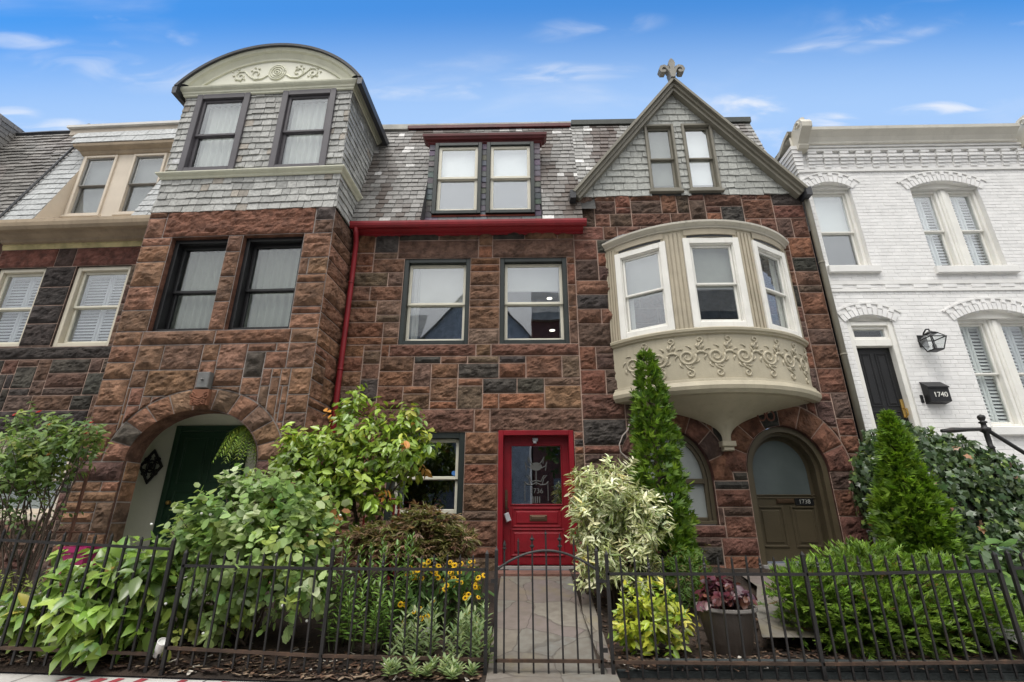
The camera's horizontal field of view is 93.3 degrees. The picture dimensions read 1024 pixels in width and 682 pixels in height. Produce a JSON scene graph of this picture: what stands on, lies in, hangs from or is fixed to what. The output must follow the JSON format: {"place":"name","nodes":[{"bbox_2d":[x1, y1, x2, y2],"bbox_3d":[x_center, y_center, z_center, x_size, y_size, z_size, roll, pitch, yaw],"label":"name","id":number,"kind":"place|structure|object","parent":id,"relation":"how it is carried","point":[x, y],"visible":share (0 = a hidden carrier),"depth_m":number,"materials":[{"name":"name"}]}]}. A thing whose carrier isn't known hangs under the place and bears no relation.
{"place":"outdoors","nodes":[
{"label":"outdoors","id":0,"kind":"place"},
{"bbox_2d":[0,672,300,681],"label":"sidewalk","id":1,"kind":"structure","parent":0,"point":[15,676],"depth_m":3.87,"materials":[{"name":"concrete"}]},
{"bbox_2d":[57,677,228,681],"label":"pavement marking","id":2,"kind":"object","parent":1,"relation":"on","point":[117,679],"visible":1,"depth_m":3.81,"materials":[{"name":"red paint"}]},
{"bbox_2d":[357,498,399,584],"bbox_3d":[-1.699,2.546,6.195,0.440,1.000,0.320,0,-20,1],"label":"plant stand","id":3,"kind":"object","parent":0,"point":[393,514],"visible":0.21,"depth_m":6.16,"materials":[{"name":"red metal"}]},
{"bbox_2d":[0,568,1008,681],"bbox_3d":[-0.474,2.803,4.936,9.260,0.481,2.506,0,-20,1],"label":"mulch","id":4,"kind":"object","parent":0,"point":[379,673],"visible":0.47,"depth_m":4.04,"materials":[{"name":"brown wood"}]},
{"bbox_2d":[0,569,60,635],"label":"spurge plant","id":5,"kind":"object","parent":4,"relation":"on","point":[7,587],"visible":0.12,"depth_m":4.62,"materials":[{"name":"green plant"}]},
{"bbox_2d":[0,401,113,606],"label":"rose bush","id":6,"kind":"object","parent":4,"relation":"on","point":[38,459],"visible":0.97,"depth_m":5.47,"materials":[{"name":"green plant"}]},
{"bbox_2d":[30,471,94,546],"bbox_3d":[-5.327,2.261,5.694,0.830,1.420,0.028,0,-20,1],"label":"handrail","id":7,"kind":"object","parent":4,"relation":"on","point":[71,531],"visible":0.65,"depth_m":5.74,"materials":[{"name":"black metal"}]},
{"bbox_2d":[58,546,102,591],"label":"flower","id":8,"kind":"object","parent":4,"relation":"on","point":[71,550],"visible":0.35,"depth_m":4.84,"materials":[{"name":"plant"}]},
{"bbox_2d":[0,528,176,676],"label":"iron fence","id":9,"kind":"object","parent":4,"relation":"on","point":[115,651],"visible":0.93,"depth_m":4.14,"materials":[{"name":"black metal"}]},
{"bbox_2d":[0,120,178,569],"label":"row house","id":10,"kind":"structure","parent":4,"relation":"on","point":[73,225],"depth_m":8.60,"materials":[{"name":"stone"}]},
{"bbox_2d":[0,268,46,346],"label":"window","id":11,"kind":"structure","parent":10,"relation":"in","point":[19,288],"depth_m":8.68,"materials":[{"name":"grey glass"}]},
{"bbox_2d":[0,434,68,519],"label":"window","id":12,"kind":"structure","parent":10,"relation":"in","point":[35,509],"depth_m":7.44,"materials":[{"name":"white glass"}]},
{"bbox_2d":[52,266,130,346],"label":"window","id":13,"kind":"structure","parent":10,"relation":"in","point":[84,317],"depth_m":8.50,"materials":[{"name":"grey glass"}]},
{"bbox_2d":[0,536,194,675],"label":"leafy shrub","id":14,"kind":"object","parent":4,"relation":"on","point":[84,617],"visible":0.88,"depth_m":4.14,"materials":[{"name":"green plant"}]},
{"bbox_2d":[153,637,165,666],"bbox_3d":[-2.914,2.591,3.983,0.133,0.257,0.082,-12,-23,30],"label":"garden light","id":15,"kind":"object","parent":4,"relation":"on","point":[159,648],"visible":0.87,"depth_m":3.98,"materials":[{"name":"white paint"}]},
{"bbox_2d":[43,43,388,594],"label":"row house","id":16,"kind":"structure","parent":4,"relation":"on","point":[232,317],"depth_m":7.58,"materials":[{"name":"stone"}]},
{"bbox_2d":[140,449,162,483],"bbox_3d":[-5.570,1.934,7.459,0.380,0.530,0.026,-1,-20,3],"label":"wall plaque","id":17,"kind":"object","parent":16,"relation":"attached to","point":[154,471],"depth_m":7.45,"materials":[{"name":"black paint"}]},
{"bbox_2d":[152,239,227,330],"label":"window","id":18,"kind":"structure","parent":16,"relation":"in","point":[191,283],"depth_m":7.70,"materials":[{"name":"grey glass"}]},
{"bbox_2d":[149,425,247,551],"bbox_3d":[-4.693,2.259,7.282,1.200,1.970,0.075,-1,-20,3],"label":"front door","id":19,"kind":"structure","parent":16,"relation":"in","point":[194,448],"depth_m":7.42,"materials":[{"name":"green paint"}]},
{"bbox_2d":[212,425,255,467],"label":"hanging fern","id":20,"kind":"object","parent":16,"relation":"hanging from","point":[242,434],"visible":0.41,"depth_m":6.71,"materials":[{"name":"green plant"}]},
{"bbox_2d":[228,237,303,329],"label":"window","id":21,"kind":"structure","parent":16,"relation":"in","point":[264,296],"depth_m":7.64,"materials":[{"name":"black paint"}]},
{"bbox_2d":[158,550,328,677],"bbox_3d":[-2.197,2.259,4.027,1.280,0.965,0.029,0,-20,1],"label":"iron fence","id":22,"kind":"object","parent":4,"relation":"on","point":[221,650],"visible":0.98,"depth_m":4.02,"materials":[{"name":"black metal"}]},
{"bbox_2d":[143,459,351,661],"bbox_3d":[-2.507,2.014,4.617,2.016,1.711,1.064,0,-20,1],"label":"snowberry shrub","id":23,"kind":"object","parent":4,"relation":"on","point":[261,526],"visible":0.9,"depth_m":4.44,"materials":[{"name":"green plant"}]},
{"bbox_2d":[264,383,440,604],"bbox_3d":[-1.933,1.700,5.696,2.107,2.528,1.138,0,-20,1],"label":"dogwood tree","id":24,"kind":"object","parent":4,"relation":"on","point":[350,478],"visible":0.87,"depth_m":5.66,"materials":[{"name":"green plant"}]},
{"bbox_2d":[314,532,416,651],"bbox_3d":[-1.337,2.281,4.494,0.901,0.962,0.697,0,-20,1],"label":"lily clump","id":25,"kind":"object","parent":4,"relation":"on","point":[372,615],"visible":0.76,"depth_m":4.43,"materials":[{"name":"green plant"}]},
{"bbox_2d":[317,546,488,675],"bbox_3d":[-0.878,2.233,4.004,1.359,1.000,0.032,0,-20,1],"label":"iron fence","id":26,"kind":"object","parent":4,"relation":"on","point":[375,656],"visible":0.91,"depth_m":4.00,"materials":[{"name":"black metal"}]},
{"bbox_2d":[388,622,429,653],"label":"heuchera plant","id":27,"kind":"object","parent":4,"relation":"on","point":[398,631],"visible":0.24,"depth_m":4.25,"materials":[{"name":"green plant"}]},
{"bbox_2d":[336,499,481,609],"bbox_3d":[-1.134,2.310,5.228,1.648,1.153,0.940,0,-20,1],"label":"japanese maple","id":28,"kind":"object","parent":4,"relation":"on","point":[440,537],"visible":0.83,"depth_m":5.14,"materials":[{"name":"brown plant"}]},
{"bbox_2d":[383,558,493,637],"bbox_3d":[-0.753,2.492,4.716,1.064,0.712,0.719,-7,-21,20],"label":"coneflower plant","id":29,"kind":"object","parent":4,"relation":"on","point":[452,594],"visible":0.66,"depth_m":4.65,"materials":[{"name":"green plant"}]},
{"bbox_2d":[380,595,497,679],"bbox_3d":[-0.589,2.449,4.061,0.948,0.510,0.766,0,-20,1],"label":"mugwort clump","id":30,"kind":"object","parent":4,"relation":"on","point":[454,667],"visible":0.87,"depth_m":4.00,"materials":[{"name":"green plant"}]},
{"bbox_2d":[318,121,586,571],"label":"row house","id":31,"kind":"structure","parent":4,"relation":"on","point":[460,325],"depth_m":8.13,"materials":[{"name":"stone"}]},
{"bbox_2d":[384,432,464,520],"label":"window","id":32,"kind":"structure","parent":31,"relation":"in","point":[445,489],"depth_m":8.11,"materials":[{"name":"glass"}]},
{"bbox_2d":[398,259,470,344],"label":"window","id":33,"kind":"structure","parent":31,"relation":"in","point":[436,292],"depth_m":8.30,"materials":[{"name":"grey glass"}]},
{"bbox_2d":[504,507,510,521],"bbox_3d":[-0.063,2.488,6.925,0.107,0.203,0.036,0,-20,1],"label":"lock box","id":34,"kind":"object","parent":31,"relation":"attached to","point":[507,517],"visible":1,"depth_m":6.90,"materials":[{"name":"metal"}]},
{"bbox_2d":[499,258,569,343],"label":"window","id":35,"kind":"structure","parent":31,"relation":"in","point":[527,316],"depth_m":8.31,"materials":[{"name":"grey glass"}]},
{"bbox_2d":[503,437,571,564],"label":"front door","id":36,"kind":"structure","parent":31,"relation":"in","point":[534,488],"depth_m":7.11,"materials":[{"name":"red paint"}]},
{"bbox_2d":[485,576,619,681],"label":"flagstone path","id":37,"kind":"structure","parent":0,"point":[541,674],"depth_m":4.58,"materials":[{"name":"grey stone"}]},
{"bbox_2d":[498,570,579,577],"bbox_3d":[0.350,3.115,6.355,1.100,0.155,0.315,0,-20,1],"label":"doorstep","id":38,"kind":"object","parent":37,"relation":"on","point":[536,573],"visible":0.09,"depth_m":6.24,"materials":[{"name":"grey stone"}]},
{"bbox_2d":[490,529,607,673],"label":"garden gate","id":39,"kind":"structure","parent":37,"relation":"on","point":[504,660],"depth_m":3.97,"materials":[{"name":"black metal"}]},
{"bbox_2d":[499,561,824,569],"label":"ground","id":40,"kind":"structure","parent":0,"point":[568,569],"depth_m":12.03,"materials":[{"name":"concrete"}]},
{"bbox_2d":[0,114,79,255],"bbox_3d":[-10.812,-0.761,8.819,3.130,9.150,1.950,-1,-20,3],"label":"roof","id":41,"kind":"structure","parent":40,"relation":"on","point":[28,160],"depth_m":10.31,"materials":[{"name":"stone"}]},
{"bbox_2d":[940,414,1023,470],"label":"stair railing","id":42,"kind":"object","parent":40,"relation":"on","point":[985,430],"visible":0.66,"depth_m":6.11,"materials":[{"name":"black metal"}]},
{"bbox_2d":[569,567,1021,672],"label":"garden soil","id":43,"kind":"structure","parent":0,"point":[778,643],"depth_m":4.51,"materials":[{"name":"brown soil"}]},
{"bbox_2d":[562,454,676,609],"bbox_3d":[1.220,2.149,5.533,1.319,1.720,0.936,0,-20,1],"label":"variegated shrub","id":44,"kind":"object","parent":43,"relation":"on","point":[622,510],"visible":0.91,"depth_m":5.39,"materials":[{"name":"green plant"}]},
{"bbox_2d":[607,576,700,657],"bbox_3d":[1.264,2.484,4.355,0.859,0.685,0.560,0,-20,1],"label":"golden shrub","id":45,"kind":"object","parent":43,"relation":"on","point":[647,635],"visible":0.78,"depth_m":4.25,"materials":[{"name":"yellow plant"}]},
{"bbox_2d":[623,347,713,606],"bbox_3d":[1.772,1.548,6.105,1.072,3.096,1.060,0,-20,1],"label":"arborvitae","id":46,"kind":"object","parent":43,"relation":"on","point":[664,467],"visible":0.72,"depth_m":5.97,"materials":[{"name":"green plant"}]},
{"bbox_2d":[643,544,712,621],"bbox_3d":[1.797,2.588,5.142,0.809,0.800,0.644,0,-20,1],"label":"boxwood shrub","id":47,"kind":"object","parent":43,"relation":"on","point":[684,584],"visible":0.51,"depth_m":5.13,"materials":[{"name":"green plant"}]},
{"bbox_2d":[569,58,883,568],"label":"row house","id":48,"kind":"structure","parent":43,"relation":"on","point":[695,235],"depth_m":7.44,"materials":[{"name":"stone"}]},
{"bbox_2d":[619,424,629,458],"bbox_3d":[1.669,1.633,7.047,0.208,0.853,0.021,0,-20,1],"label":"cable","id":49,"kind":"object","parent":48,"relation":"attached to","point":[620,442],"visible":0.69,"depth_m":7.09,"materials":[{"name":"grey plastic"}]},
{"bbox_2d":[643,432,717,524],"bbox_3d":[2.367,1.992,7.085,1.070,1.310,0.130,0,-20,1],"label":"window","id":50,"kind":"structure","parent":48,"relation":"in","point":[693,459],"depth_m":7.04,"materials":[{"name":"grey glass"}]},
{"bbox_2d":[752,438,825,560],"bbox_3d":[3.990,2.274,7.116,1.000,1.770,0.070,0,-20,1],"label":"front door","id":51,"kind":"structure","parent":48,"relation":"in","point":[790,522],"depth_m":7.07,"materials":[{"name":"green paint"}]},
{"bbox_2d":[866,527,877,543],"bbox_3d":[4.883,2.647,6.599,0.100,0.220,0.212,0,-20,1],"label":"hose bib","id":52,"kind":"object","parent":48,"relation":"attached to","point":[874,539],"visible":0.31,"depth_m":6.50,"materials":[{"name":"metal"}]},
{"bbox_2d":[696,602,757,657],"bbox_3d":[1.943,2.585,4.342,0.536,0.382,0.536,0,-20,1],"label":"planter pot","id":53,"kind":"object","parent":43,"relation":"on","point":[734,635],"visible":0.55,"depth_m":4.17,"materials":[{"name":"brown metal"}]},
{"bbox_2d":[694,576,757,615],"bbox_3d":[1.959,2.341,4.418,0.600,0.410,0.576,0,-20,1],"label":"heuchera plant","id":54,"kind":"object","parent":53,"relation":"in","point":[728,595],"visible":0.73,"depth_m":4.31,"materials":[{"name":"purple plant"}]},
{"bbox_2d":[753,535,1023,659],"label":"yew shrub","id":55,"kind":"object","parent":43,"relation":"on","point":[850,550],"visible":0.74,"depth_m":4.41,"materials":[{"name":"green plant"}]},
{"bbox_2d":[775,115,1023,469],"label":"row house","id":56,"kind":"structure","parent":43,"relation":"on","point":[920,229],"depth_m":8.12,"materials":[{"name":"white paint"}]},
{"bbox_2d":[809,185,867,307],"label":"window","id":57,"kind":"structure","parent":56,"relation":"in","point":[842,241],"depth_m":8.51,"materials":[{"name":"grey glass"}]},
{"bbox_2d":[857,348,908,425],"bbox_3d":[5.709,0.800,7.430,0.571,1.478,0.130,0,-20,1],"label":"front door","id":58,"kind":"structure","parent":56,"relation":"in","point":[882,385],"depth_m":7.51,"materials":[{"name":"black paint"}]},
{"bbox_2d":[861,184,970,265],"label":"window","id":59,"kind":"structure","parent":56,"relation":"in","point":[943,250],"depth_m":8.50,"materials":[{"name":"grey glass"}]},
{"bbox_2d":[916,329,946,351],"bbox_3d":[6.439,-0.022,7.435,0.255,0.384,0.309,0,-20,1],"label":"wall lantern","id":60,"kind":"object","parent":56,"relation":"attached to","point":[923,341],"depth_m":7.43,"materials":[{"name":"black paint"}]},
{"bbox_2d":[919,382,951,403],"bbox_3d":[6.362,0.764,7.251,0.316,0.345,0.130,0,-20,1],"label":"mailbox","id":61,"kind":"object","parent":56,"relation":"attached to","point":[936,392],"visible":1,"depth_m":7.21,"materials":[{"name":"black paint"}]},
{"bbox_2d":[895,311,1023,425],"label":"window","id":62,"kind":"structure","parent":56,"relation":"in","point":[990,375],"depth_m":7.61,"materials":[{"name":"white paint"}]},
{"bbox_2d":[931,190,1001,264],"bbox_3d":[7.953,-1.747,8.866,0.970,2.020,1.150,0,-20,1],"label":"window","id":63,"kind":"structure","parent":56,"relation":"in","point":[975,234],"depth_m":8.44,"materials":[{"name":"grey glass"}]},
{"bbox_2d":[961,320,1023,419],"bbox_3d":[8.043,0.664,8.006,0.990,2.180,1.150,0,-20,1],"label":"window","id":64,"kind":"structure","parent":56,"relation":"in","point":[1012,331],"depth_m":7.76,"materials":[{"name":"white paint"}]},
{"bbox_2d":[864,408,978,595],"bbox_3d":[4.731,1.875,5.808,1.050,2.172,1.077,0,-20,1],"label":"arborvitae","id":65,"kind":"object","parent":43,"relation":"on","point":[894,445],"visible":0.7,"depth_m":5.64,"materials":[{"name":"green plant"}]},
{"bbox_2d":[848,417,1023,580],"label":"ivy","id":66,"kind":"object","parent":43,"relation":"on","point":[981,489],"visible":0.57,"depth_m":5.79,"materials":[{"name":"green plant"}]},
{"bbox_2d":[946,538,1023,623],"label":"hosta plant","id":67,"kind":"object","parent":43,"relation":"on","point":[1008,544],"visible":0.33,"depth_m":4.77,"materials":[{"name":"green plant"}]},
{"bbox_2d":[731,568,865,637],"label":"flagstone path","id":68,"kind":"structure","parent":0,"point":[777,627],"depth_m":4.67,"materials":[{"name":"grey stone"}]},
{"bbox_2d":[619,678,1023,681],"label":"sidewalk","id":69,"kind":"structure","parent":0,"point":[701,680],"depth_m":3.78,"materials":[{"name":"concrete"}]},
{"bbox_2d":[604,551,821,680],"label":"iron fence","id":70,"kind":"object","parent":69,"relation":"on","point":[716,663],"visible":1,"depth_m":3.92,"materials":[{"name":"black metal"}]},
{"bbox_2d":[617,658,1023,680],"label":"timber edging","id":71,"kind":"object","parent":69,"relation":"on","point":[814,672],"visible":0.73,"depth_m":3.82,"materials":[{"name":"brown wood"}]},
{"bbox_2d":[799,551,1023,680],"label":"iron fence","id":72,"kind":"object","parent":69,"relation":"on","point":[997,570],"visible":1,"depth_m":3.90,"materials":[{"name":"black metal"}]},
{"bbox_2d":[1004,550,1023,615],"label":"iron fence","id":73,"kind":"object","parent":69,"relation":"on","point":[1012,568],"visible":1,"depth_m":3.99,"materials":[{"name":"black metal"}]}
]}

